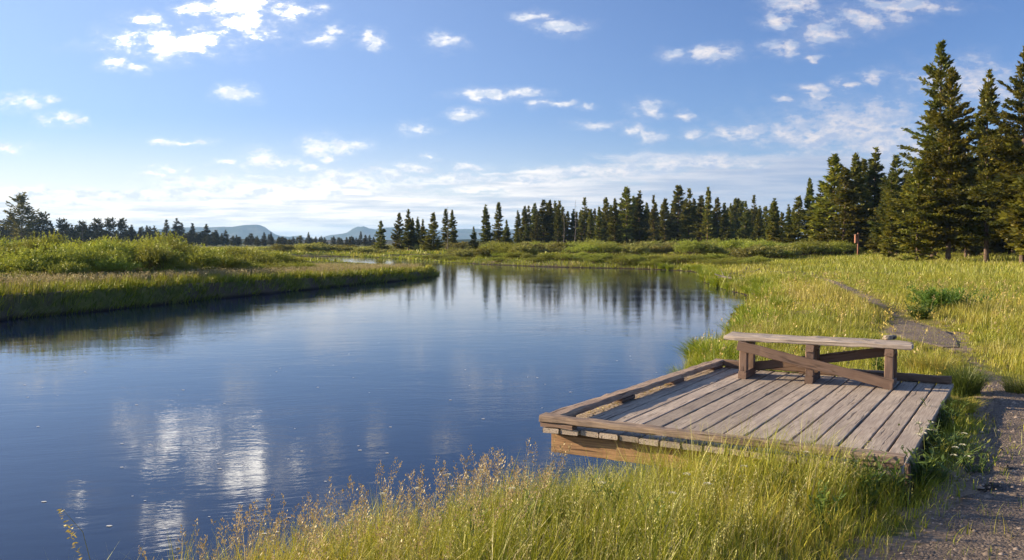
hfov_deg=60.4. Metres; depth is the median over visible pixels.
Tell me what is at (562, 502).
leafy weed
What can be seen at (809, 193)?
conifer tree
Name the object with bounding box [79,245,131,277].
willow shrub
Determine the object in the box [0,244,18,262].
willow shrub
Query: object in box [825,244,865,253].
willow shrub
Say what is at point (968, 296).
leafy weed
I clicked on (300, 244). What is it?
willow shrub
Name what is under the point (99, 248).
willow shrub
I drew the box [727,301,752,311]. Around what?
sedge tuft
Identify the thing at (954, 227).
conifer tree
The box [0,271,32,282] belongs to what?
willow shrub
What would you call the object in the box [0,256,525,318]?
bank grass
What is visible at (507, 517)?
foreground grass
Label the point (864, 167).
conifer tree
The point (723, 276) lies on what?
driftwood
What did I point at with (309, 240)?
conifer tree
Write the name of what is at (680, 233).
conifer tree
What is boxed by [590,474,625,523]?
clump
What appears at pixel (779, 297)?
sedge tuft
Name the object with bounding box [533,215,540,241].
conifer tree
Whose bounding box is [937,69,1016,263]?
conifer tree
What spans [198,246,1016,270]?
bank grass
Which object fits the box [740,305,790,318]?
sedge tuft
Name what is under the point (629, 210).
conifer tree
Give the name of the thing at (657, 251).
willow shrub
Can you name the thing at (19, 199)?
pine tree
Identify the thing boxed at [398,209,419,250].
conifer tree
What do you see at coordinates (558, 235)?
conifer tree
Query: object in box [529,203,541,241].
conifer tree
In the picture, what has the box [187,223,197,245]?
conifer tree
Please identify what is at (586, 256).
willow shrub
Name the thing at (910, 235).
conifer tree
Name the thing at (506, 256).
willow shrub
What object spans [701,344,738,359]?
sedge tuft
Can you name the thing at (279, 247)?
willow shrub
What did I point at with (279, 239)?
conifer tree
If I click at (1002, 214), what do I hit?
conifer tree
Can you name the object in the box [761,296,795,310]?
sedge tuft
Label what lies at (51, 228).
conifer tree
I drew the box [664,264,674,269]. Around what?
sedge tuft
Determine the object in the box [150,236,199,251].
willow shrub
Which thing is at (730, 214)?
conifer tree
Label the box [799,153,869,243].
conifer tree
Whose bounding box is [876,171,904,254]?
conifer tree
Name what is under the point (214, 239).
conifer tree
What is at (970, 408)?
grass tuft
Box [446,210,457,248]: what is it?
conifer tree
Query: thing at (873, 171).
conifer tree
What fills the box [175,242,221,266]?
willow shrub
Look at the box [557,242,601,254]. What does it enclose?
willow shrub
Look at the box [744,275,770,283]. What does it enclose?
sedge tuft
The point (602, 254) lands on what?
willow shrub
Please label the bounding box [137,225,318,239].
hills
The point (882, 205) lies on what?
conifer tree
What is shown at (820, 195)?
conifer tree
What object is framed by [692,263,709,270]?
sedge tuft
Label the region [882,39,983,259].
conifer tree
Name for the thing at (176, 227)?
conifer tree
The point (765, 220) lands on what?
conifer tree
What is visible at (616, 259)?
willow shrub
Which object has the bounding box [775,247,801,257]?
willow shrub
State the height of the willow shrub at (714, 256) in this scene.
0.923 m
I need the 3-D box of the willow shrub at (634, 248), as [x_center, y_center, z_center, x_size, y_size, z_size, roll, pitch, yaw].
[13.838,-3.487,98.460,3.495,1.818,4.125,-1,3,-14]
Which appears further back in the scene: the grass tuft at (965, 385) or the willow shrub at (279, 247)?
the willow shrub at (279, 247)
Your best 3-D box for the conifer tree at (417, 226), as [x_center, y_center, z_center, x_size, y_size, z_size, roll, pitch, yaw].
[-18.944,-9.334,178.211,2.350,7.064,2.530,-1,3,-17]
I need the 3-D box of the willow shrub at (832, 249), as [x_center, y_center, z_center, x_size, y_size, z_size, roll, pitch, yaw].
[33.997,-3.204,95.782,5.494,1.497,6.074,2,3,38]
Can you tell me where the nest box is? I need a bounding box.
[854,233,858,254]
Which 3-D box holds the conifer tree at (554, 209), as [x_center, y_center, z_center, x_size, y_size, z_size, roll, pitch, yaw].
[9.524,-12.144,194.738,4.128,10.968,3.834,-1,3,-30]
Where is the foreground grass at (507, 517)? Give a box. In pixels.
[44,401,1023,559]
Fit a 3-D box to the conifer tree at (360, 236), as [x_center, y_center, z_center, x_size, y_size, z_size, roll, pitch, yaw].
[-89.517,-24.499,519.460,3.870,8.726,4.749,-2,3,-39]
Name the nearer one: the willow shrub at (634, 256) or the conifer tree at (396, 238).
the willow shrub at (634, 256)
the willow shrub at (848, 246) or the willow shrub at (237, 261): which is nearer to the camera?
the willow shrub at (237, 261)
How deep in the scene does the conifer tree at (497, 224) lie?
176.61 m
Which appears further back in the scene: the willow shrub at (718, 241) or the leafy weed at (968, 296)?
the willow shrub at (718, 241)
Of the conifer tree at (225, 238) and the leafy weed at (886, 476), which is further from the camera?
the conifer tree at (225, 238)
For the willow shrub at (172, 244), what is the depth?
43.88 m
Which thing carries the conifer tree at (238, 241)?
on the ground at (928, 536)
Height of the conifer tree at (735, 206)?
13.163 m
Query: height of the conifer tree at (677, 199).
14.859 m
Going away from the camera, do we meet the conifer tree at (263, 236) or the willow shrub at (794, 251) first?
the willow shrub at (794, 251)
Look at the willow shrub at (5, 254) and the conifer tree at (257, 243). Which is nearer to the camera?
the willow shrub at (5, 254)
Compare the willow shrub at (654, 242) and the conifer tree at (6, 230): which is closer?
the willow shrub at (654, 242)
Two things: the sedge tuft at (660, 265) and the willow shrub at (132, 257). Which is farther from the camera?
the sedge tuft at (660, 265)
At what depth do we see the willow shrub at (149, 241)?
41.45 m
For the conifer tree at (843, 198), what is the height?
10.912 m
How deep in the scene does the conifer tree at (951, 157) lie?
67.07 m
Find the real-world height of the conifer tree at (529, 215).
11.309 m
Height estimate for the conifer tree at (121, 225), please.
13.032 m
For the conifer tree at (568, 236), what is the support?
on the ground at (928, 536)
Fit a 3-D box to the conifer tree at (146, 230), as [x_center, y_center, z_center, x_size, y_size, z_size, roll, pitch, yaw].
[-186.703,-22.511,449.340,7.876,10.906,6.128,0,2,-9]
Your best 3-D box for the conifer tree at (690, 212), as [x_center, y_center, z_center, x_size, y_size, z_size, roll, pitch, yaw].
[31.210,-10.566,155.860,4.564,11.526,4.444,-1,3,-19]
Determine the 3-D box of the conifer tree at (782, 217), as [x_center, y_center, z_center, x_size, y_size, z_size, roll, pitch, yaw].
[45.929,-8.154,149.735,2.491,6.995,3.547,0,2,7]
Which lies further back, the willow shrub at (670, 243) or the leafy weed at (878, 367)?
the willow shrub at (670, 243)
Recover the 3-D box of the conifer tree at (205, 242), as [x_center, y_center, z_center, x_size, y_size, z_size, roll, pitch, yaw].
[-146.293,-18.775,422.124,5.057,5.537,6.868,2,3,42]
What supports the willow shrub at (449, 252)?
on the ground at (928, 536)
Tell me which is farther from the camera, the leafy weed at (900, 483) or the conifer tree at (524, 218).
the conifer tree at (524, 218)
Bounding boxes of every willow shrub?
[0,235,55,256]
[0,240,95,275]
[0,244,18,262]
[0,247,16,260]
[0,256,51,274]
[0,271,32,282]
[1,235,29,249]
[1,269,42,280]
[18,229,69,251]
[32,259,95,279]
[39,243,112,274]
[47,239,84,261]
[51,236,125,274]
[72,235,139,247]
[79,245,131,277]
[81,236,138,271]
[88,253,152,278]
[98,234,146,273]
[112,240,182,272]
[119,236,170,269]
[121,229,190,249]
[132,242,191,274]
[142,259,218,270]
[149,264,181,275]
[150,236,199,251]
[157,238,193,261]
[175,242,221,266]
[177,249,233,269]
[182,243,225,256]
[204,253,258,274]
[215,245,278,261]
[233,262,264,272]
[238,251,276,264]
[256,247,285,250]
[258,261,298,272]
[259,250,293,261]
[267,243,294,251]
[270,261,319,270]
[284,257,314,263]
[294,242,334,250]
[299,244,323,251]
[302,243,329,251]
[325,244,348,251]
[332,244,359,246]
[351,247,376,252]
[370,249,406,253]
[414,244,443,250]
[428,254,444,258]
[438,256,465,260]
[443,241,469,248]
[446,248,469,253]
[452,248,476,256]
[464,242,487,248]
[469,245,502,257]
[472,240,514,257]
[484,257,508,261]
[490,242,522,252]
[490,251,512,257]
[501,253,519,258]
[504,251,532,256]
[508,242,538,253]
[518,242,548,255]
[520,253,533,260]
[522,257,547,261]
[538,252,561,259]
[546,240,570,248]
[548,246,579,253]
[555,252,570,260]
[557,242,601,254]
[558,253,583,260]
[562,240,582,247]
[573,254,602,258]
[577,238,602,245]
[581,239,615,253]
[584,257,604,263]
[588,241,622,254]
[591,254,630,259]
[596,252,612,258]
[603,257,641,264]
[610,245,633,253]
[618,239,648,253]
[619,254,644,260]
[621,241,650,254]
[637,261,670,265]
[641,255,663,259]
[644,244,670,252]
[645,242,663,245]
[647,239,663,244]
[649,243,674,253]
[649,257,677,263]
[660,255,694,263]
[661,241,679,246]
[670,244,692,254]
[672,238,714,254]
[676,254,706,262]
[686,258,718,262]
[692,240,728,254]
[701,237,726,248]
[701,252,731,259]
[704,259,738,265]
[711,257,739,260]
[713,237,747,248]
[723,247,739,256]
[728,246,765,257]
[735,238,781,248]
[737,258,759,264]
[743,256,772,263]
[746,243,787,258]
[747,250,783,257]
[767,245,795,257]
[773,250,794,257]
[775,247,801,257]
[785,242,825,255]
[793,239,834,255]
[805,244,847,255]
[825,239,856,253]
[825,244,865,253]
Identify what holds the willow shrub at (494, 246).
on the ground at (928, 536)
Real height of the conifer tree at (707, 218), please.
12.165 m
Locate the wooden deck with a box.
[539,358,953,506]
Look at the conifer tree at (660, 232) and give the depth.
194.77 m
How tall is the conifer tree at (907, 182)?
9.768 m
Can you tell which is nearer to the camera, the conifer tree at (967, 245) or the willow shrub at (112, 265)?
the willow shrub at (112, 265)
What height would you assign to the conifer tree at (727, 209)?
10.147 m
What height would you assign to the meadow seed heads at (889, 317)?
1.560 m
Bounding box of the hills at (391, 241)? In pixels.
[4,231,514,243]
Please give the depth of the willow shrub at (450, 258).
101.52 m
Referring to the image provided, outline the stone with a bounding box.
[882,335,896,339]
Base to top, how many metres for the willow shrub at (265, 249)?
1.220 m
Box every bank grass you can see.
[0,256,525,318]
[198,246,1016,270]
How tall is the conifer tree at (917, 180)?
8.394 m
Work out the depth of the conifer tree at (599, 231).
165.78 m
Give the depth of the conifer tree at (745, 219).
155.91 m
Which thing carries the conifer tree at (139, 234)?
on the ground at (928, 536)
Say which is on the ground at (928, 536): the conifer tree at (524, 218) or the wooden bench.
the conifer tree at (524, 218)
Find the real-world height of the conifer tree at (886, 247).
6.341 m
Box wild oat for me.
[58,508,89,559]
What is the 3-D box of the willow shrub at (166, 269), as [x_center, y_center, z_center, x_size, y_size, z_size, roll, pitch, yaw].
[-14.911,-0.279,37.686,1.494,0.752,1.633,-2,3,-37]
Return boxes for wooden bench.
[724,331,913,389]
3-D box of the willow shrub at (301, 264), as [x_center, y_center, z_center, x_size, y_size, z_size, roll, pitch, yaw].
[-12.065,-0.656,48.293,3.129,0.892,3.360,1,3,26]
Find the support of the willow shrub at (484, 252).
on the ground at (928, 536)
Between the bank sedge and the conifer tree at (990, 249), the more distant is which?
the conifer tree at (990, 249)
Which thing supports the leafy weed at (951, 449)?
on the ground at (928, 536)
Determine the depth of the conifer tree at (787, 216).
139.55 m
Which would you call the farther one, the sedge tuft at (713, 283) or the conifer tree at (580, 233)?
the conifer tree at (580, 233)
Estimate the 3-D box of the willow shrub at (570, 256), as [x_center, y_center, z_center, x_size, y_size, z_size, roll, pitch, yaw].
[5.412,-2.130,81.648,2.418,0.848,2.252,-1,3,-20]
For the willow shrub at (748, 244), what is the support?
on the ground at (928, 536)
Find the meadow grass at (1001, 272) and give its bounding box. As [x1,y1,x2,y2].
[557,250,1023,420]
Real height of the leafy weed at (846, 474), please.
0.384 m
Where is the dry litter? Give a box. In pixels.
[582,372,699,417]
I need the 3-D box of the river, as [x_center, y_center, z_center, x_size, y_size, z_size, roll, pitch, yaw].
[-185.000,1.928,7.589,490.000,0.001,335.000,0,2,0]
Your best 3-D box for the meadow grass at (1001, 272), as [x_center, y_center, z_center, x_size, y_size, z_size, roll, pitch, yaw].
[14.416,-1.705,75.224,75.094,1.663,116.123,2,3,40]
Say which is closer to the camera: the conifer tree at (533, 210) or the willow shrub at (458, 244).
the willow shrub at (458, 244)
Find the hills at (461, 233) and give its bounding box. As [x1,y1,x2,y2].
[318,226,514,239]
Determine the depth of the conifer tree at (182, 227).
449.14 m
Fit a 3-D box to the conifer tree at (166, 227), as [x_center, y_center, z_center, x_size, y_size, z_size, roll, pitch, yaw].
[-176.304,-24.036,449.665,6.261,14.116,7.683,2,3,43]
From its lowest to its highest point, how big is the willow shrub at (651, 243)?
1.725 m
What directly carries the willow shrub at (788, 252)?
on the ground at (928, 536)
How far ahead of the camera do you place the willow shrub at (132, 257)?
38.24 m
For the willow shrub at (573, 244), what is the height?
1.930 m
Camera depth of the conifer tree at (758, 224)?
149.45 m
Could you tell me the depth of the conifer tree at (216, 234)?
449.22 m
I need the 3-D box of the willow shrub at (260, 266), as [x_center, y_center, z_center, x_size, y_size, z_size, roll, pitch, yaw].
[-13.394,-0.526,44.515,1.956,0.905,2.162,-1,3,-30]
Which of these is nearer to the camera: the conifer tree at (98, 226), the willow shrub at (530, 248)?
the willow shrub at (530, 248)
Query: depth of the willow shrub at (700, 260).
70.75 m
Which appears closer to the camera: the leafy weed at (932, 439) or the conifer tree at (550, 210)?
the leafy weed at (932, 439)
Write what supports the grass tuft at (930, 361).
on the ground at (928, 536)
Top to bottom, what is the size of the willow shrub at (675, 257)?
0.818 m
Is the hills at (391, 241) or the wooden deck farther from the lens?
the hills at (391, 241)
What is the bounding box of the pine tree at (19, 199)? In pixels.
[0,191,42,241]
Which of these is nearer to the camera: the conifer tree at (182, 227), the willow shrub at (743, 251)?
the willow shrub at (743, 251)
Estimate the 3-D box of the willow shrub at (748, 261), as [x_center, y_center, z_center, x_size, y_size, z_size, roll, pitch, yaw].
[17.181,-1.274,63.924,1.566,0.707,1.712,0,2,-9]
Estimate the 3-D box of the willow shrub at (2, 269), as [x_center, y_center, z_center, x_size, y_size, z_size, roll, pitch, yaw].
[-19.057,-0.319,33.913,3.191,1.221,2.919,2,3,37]
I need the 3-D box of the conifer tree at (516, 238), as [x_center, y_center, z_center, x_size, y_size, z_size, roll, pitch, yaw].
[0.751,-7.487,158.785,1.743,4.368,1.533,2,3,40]
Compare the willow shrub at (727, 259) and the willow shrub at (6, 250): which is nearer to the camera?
the willow shrub at (6, 250)
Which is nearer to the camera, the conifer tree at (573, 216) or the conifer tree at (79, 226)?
the conifer tree at (573, 216)
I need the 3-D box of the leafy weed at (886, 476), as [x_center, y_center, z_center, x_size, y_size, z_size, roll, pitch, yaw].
[2.402,1.362,5.867,0.370,0.433,0.390,0,2,0]
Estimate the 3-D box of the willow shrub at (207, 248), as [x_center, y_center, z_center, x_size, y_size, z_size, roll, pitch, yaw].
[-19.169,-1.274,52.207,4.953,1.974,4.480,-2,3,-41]
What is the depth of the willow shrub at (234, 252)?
55.25 m
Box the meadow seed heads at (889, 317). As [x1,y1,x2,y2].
[693,270,1023,376]
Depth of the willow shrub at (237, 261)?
41.83 m
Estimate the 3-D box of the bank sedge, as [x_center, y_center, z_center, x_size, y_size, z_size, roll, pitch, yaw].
[9.299,0.165,37.128,3.633,1.155,55.733,1,3,12]
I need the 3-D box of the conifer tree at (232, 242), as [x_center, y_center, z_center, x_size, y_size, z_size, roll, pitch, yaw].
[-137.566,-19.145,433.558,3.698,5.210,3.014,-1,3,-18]
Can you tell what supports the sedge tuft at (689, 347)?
on the ground at (928, 536)
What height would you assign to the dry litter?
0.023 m
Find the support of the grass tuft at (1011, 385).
on the ground at (928, 536)
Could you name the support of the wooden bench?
on the wooden deck
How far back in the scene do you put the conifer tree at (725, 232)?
160.47 m
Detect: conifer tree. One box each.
[0,220,8,242]
[2,214,17,241]
[25,212,41,239]
[32,211,50,239]
[43,220,58,241]
[55,217,71,241]
[61,223,74,241]
[67,225,77,241]
[70,225,80,242]
[75,220,88,240]
[82,224,94,242]
[87,217,103,240]
[102,217,117,239]
[115,218,128,242]
[125,225,138,243]
[136,229,142,244]
[143,225,149,238]
[150,225,159,237]
[162,219,171,239]
[171,218,182,241]
[179,223,185,240]
[183,232,193,243]
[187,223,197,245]
[194,231,207,245]
[200,224,211,239]
[200,235,213,245]
[209,230,222,245]
[210,235,217,245]
[221,230,229,245]
[230,236,236,244]
[234,238,242,245]
[253,238,261,246]
[260,232,267,244]
[274,237,281,243]
[278,236,286,244]
[297,235,303,243]
[306,235,312,243]
[348,236,354,245]
[358,231,362,245]
[361,235,369,245]
[371,220,390,249]
[391,213,404,249]
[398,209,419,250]
[409,218,419,249]
[415,217,420,242]
[417,219,425,250]
[418,212,444,250]
[440,208,449,248]
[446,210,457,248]
[467,227,479,248]
[479,204,495,243]
[492,202,503,242]
[499,220,513,244]
[512,210,521,238]
[512,227,520,242]
[514,206,531,242]
[519,224,531,242]
[526,205,533,239]
[529,200,555,243]
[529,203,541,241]
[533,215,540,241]
[544,200,554,239]
[551,201,560,240]
[552,204,563,243]
[558,206,574,242]
[562,211,572,242]
[569,209,578,243]
[575,197,594,242]
[576,209,585,241]
[585,208,594,241]
[592,208,596,233]
[593,197,611,233]
[593,206,606,240]
[597,211,616,241]
[601,212,607,241]
[606,186,635,243]
[607,198,622,243]
[621,196,645,242]
[630,190,648,243]
[640,209,652,242]
[644,202,657,235]
[646,195,661,240]
[651,202,660,233]
[655,216,670,242]
[657,198,672,242]
[668,185,686,241]
[668,202,682,241]
[676,188,698,241]
[677,200,691,240]
[690,195,714,241]
[690,198,697,241]
[699,187,716,241]
[709,197,727,237]
[714,202,731,241]
[721,207,735,237]
[728,203,735,239]
[732,198,738,240]
[734,201,750,239]
[735,200,743,240]
[735,201,754,241]
[749,211,757,240]
[750,195,761,239]
[750,209,765,240]
[758,206,763,227]
[762,206,768,224]
[762,213,769,240]
[764,201,783,243]
[769,198,779,232]
[774,195,807,243]
[778,212,785,240]
[783,204,791,240]
[797,177,814,237]
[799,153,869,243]
[806,186,830,240]
[815,166,875,253]
[837,152,873,246]
[858,147,885,248]
[858,158,872,250]
[862,188,886,253]
[866,170,910,252]
[872,154,904,233]
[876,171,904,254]
[877,192,902,257]
[881,160,954,262]
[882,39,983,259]
[901,171,913,252]
[902,170,911,181]
[902,188,925,252]
[905,66,991,261]
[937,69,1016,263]
[942,187,960,252]
[945,157,997,256]
[962,45,1023,262]
[972,160,989,254]
[980,181,1002,253]
[989,201,1014,253]
[992,115,1023,254]
[1003,132,1021,253]
[1005,165,1023,253]
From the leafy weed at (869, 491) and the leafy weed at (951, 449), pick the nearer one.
the leafy weed at (869, 491)
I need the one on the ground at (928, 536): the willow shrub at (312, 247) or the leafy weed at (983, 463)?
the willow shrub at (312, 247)
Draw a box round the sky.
[0,0,1023,238]
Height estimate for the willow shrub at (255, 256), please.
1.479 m
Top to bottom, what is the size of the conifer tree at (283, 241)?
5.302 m
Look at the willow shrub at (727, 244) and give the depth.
98.40 m
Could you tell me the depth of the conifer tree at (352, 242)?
418.75 m
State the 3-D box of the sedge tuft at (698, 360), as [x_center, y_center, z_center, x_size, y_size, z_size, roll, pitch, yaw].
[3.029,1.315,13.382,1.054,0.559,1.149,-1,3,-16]
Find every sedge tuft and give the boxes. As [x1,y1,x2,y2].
[655,262,669,268]
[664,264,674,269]
[664,341,702,365]
[681,351,738,366]
[682,336,733,355]
[687,338,736,361]
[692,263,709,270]
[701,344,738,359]
[709,278,718,286]
[715,317,754,332]
[721,281,735,289]
[723,310,771,327]
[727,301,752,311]
[729,306,760,318]
[733,303,759,313]
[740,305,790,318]
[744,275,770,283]
[745,287,792,300]
[749,311,779,319]
[755,293,778,301]
[758,284,782,291]
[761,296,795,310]
[769,293,800,299]
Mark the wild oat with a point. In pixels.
(59, 510)
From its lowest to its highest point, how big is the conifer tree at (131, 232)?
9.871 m
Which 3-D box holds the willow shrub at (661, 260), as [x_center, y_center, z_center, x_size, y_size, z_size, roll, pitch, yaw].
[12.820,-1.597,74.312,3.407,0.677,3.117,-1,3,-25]
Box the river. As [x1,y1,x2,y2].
[0,256,748,559]
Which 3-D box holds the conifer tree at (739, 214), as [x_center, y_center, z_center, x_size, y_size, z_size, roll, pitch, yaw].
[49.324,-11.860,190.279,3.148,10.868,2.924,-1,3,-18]
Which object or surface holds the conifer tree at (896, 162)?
on the ground at (928, 536)
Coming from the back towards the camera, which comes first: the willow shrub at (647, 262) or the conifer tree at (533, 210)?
the conifer tree at (533, 210)
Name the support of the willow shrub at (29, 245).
on the ground at (928, 536)
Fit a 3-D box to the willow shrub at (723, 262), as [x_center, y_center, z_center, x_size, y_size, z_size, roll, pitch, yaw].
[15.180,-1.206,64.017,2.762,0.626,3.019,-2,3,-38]
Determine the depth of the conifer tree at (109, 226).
379.12 m
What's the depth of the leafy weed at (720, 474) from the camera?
6.08 m
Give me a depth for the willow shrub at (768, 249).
82.18 m
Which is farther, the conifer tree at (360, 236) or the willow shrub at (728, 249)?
the conifer tree at (360, 236)
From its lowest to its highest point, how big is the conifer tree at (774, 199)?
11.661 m
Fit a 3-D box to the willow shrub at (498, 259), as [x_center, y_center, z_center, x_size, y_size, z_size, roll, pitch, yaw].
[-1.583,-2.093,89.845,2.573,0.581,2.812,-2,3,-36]
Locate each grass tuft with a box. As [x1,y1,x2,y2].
[661,361,688,373]
[897,349,964,375]
[926,362,1007,397]
[944,393,988,417]
[995,371,1023,393]
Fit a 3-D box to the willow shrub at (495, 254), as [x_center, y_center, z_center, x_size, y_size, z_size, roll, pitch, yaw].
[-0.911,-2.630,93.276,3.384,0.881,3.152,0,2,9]
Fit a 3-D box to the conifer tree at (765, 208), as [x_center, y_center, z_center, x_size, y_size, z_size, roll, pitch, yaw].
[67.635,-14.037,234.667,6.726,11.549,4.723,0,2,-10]
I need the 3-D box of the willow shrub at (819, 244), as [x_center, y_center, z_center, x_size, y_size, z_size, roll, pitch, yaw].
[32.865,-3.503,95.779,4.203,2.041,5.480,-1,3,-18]
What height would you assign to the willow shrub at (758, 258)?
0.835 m
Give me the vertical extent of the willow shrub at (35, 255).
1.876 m
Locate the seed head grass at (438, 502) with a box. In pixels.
[138,433,874,559]
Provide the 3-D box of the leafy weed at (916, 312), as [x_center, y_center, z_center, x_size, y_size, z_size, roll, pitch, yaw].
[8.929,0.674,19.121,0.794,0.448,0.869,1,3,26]
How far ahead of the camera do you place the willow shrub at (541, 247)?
97.10 m
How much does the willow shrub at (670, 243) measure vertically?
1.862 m
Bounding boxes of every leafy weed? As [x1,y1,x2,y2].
[453,501,488,559]
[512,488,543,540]
[557,487,569,524]
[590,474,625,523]
[635,488,671,544]
[704,455,737,493]
[772,463,801,505]
[805,479,845,533]
[834,461,855,498]
[850,447,901,504]
[851,449,892,511]
[870,357,884,370]
[882,458,912,505]
[898,417,963,460]
[901,445,969,489]
[905,284,1000,309]
[905,286,967,311]
[905,302,940,319]
[915,425,989,461]
[921,397,970,436]
[947,444,1004,473]
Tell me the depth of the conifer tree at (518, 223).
233.88 m
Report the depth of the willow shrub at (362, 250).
152.95 m
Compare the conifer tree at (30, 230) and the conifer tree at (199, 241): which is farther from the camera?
the conifer tree at (199, 241)
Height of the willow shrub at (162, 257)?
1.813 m
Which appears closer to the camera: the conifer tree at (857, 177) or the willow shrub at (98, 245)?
the willow shrub at (98, 245)
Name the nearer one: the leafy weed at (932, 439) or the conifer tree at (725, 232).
the leafy weed at (932, 439)
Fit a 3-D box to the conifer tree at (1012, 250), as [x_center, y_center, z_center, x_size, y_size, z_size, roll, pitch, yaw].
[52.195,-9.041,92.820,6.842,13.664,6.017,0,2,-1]
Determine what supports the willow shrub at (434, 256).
on the ground at (928, 536)
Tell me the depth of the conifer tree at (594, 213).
209.37 m
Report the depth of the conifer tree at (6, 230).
378.46 m
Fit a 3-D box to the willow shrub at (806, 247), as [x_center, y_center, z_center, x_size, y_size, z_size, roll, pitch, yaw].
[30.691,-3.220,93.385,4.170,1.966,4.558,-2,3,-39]
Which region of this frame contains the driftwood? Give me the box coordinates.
[715,270,742,279]
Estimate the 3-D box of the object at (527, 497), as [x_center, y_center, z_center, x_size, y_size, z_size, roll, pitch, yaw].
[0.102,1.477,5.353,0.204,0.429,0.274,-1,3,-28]
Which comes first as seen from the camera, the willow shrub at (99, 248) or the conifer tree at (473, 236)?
the willow shrub at (99, 248)
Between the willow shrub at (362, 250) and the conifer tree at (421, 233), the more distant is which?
the conifer tree at (421, 233)
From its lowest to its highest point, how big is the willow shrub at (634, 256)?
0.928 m
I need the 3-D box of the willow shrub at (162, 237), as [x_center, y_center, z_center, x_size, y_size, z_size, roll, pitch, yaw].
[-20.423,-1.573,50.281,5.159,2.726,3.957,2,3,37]
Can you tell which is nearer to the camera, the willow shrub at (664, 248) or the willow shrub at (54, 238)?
the willow shrub at (54, 238)
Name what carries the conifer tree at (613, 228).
on the ground at (928, 536)
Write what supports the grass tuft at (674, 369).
on the ground at (928, 536)
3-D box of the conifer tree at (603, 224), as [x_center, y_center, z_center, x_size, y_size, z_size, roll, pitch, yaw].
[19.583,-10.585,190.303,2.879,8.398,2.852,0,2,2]
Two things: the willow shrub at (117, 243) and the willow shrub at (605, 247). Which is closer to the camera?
the willow shrub at (117, 243)
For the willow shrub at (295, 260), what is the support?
on the ground at (928, 536)
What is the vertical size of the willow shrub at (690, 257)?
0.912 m
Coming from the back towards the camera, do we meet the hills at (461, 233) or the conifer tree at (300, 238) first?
the hills at (461, 233)
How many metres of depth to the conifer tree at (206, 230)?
449.08 m
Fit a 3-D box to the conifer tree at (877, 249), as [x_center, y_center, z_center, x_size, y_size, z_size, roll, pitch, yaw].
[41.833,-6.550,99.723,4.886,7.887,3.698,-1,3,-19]
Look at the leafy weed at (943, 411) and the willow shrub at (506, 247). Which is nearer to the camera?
the leafy weed at (943, 411)
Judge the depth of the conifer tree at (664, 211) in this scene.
172.61 m
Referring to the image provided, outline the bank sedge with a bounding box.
[683,263,787,367]
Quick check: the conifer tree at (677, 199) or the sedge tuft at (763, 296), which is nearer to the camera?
the sedge tuft at (763, 296)
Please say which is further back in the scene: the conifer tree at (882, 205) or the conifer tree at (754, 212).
the conifer tree at (754, 212)
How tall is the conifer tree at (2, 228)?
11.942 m
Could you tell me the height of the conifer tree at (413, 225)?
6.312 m
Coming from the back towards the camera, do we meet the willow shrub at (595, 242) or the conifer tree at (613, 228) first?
the conifer tree at (613, 228)
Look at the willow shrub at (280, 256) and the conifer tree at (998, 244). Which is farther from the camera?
the conifer tree at (998, 244)
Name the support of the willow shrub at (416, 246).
on the ground at (928, 536)
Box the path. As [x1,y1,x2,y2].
[825,279,1023,559]
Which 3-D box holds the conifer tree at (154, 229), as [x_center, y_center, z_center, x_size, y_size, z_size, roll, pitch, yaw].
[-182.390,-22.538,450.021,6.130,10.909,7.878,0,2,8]
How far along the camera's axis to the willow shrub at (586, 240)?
107.10 m
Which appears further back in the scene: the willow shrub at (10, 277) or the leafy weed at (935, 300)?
the willow shrub at (10, 277)
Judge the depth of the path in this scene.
5.75 m
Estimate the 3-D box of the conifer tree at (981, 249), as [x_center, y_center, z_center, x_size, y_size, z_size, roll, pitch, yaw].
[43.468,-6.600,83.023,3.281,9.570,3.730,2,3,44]
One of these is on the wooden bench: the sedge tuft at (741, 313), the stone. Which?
the stone
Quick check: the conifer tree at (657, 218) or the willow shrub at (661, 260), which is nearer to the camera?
the willow shrub at (661, 260)
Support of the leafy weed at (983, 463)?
on the path
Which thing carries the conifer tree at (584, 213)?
on the ground at (928, 536)
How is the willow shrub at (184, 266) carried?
on the ground at (928, 536)
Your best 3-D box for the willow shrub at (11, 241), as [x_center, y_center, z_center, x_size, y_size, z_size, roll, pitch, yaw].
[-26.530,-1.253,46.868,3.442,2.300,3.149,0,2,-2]
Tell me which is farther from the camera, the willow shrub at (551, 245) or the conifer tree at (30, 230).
the conifer tree at (30, 230)
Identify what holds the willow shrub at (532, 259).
on the ground at (928, 536)
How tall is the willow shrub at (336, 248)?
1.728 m
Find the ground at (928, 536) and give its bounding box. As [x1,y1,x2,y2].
[0,244,1023,559]
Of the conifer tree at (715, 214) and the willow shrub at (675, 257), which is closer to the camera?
the willow shrub at (675, 257)
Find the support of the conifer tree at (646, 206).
on the ground at (928, 536)
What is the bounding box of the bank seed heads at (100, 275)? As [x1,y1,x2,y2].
[0,262,421,291]
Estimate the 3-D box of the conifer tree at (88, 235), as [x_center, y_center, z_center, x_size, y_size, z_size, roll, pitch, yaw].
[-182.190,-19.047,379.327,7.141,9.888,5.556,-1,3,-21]
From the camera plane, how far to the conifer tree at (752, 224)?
195.80 m

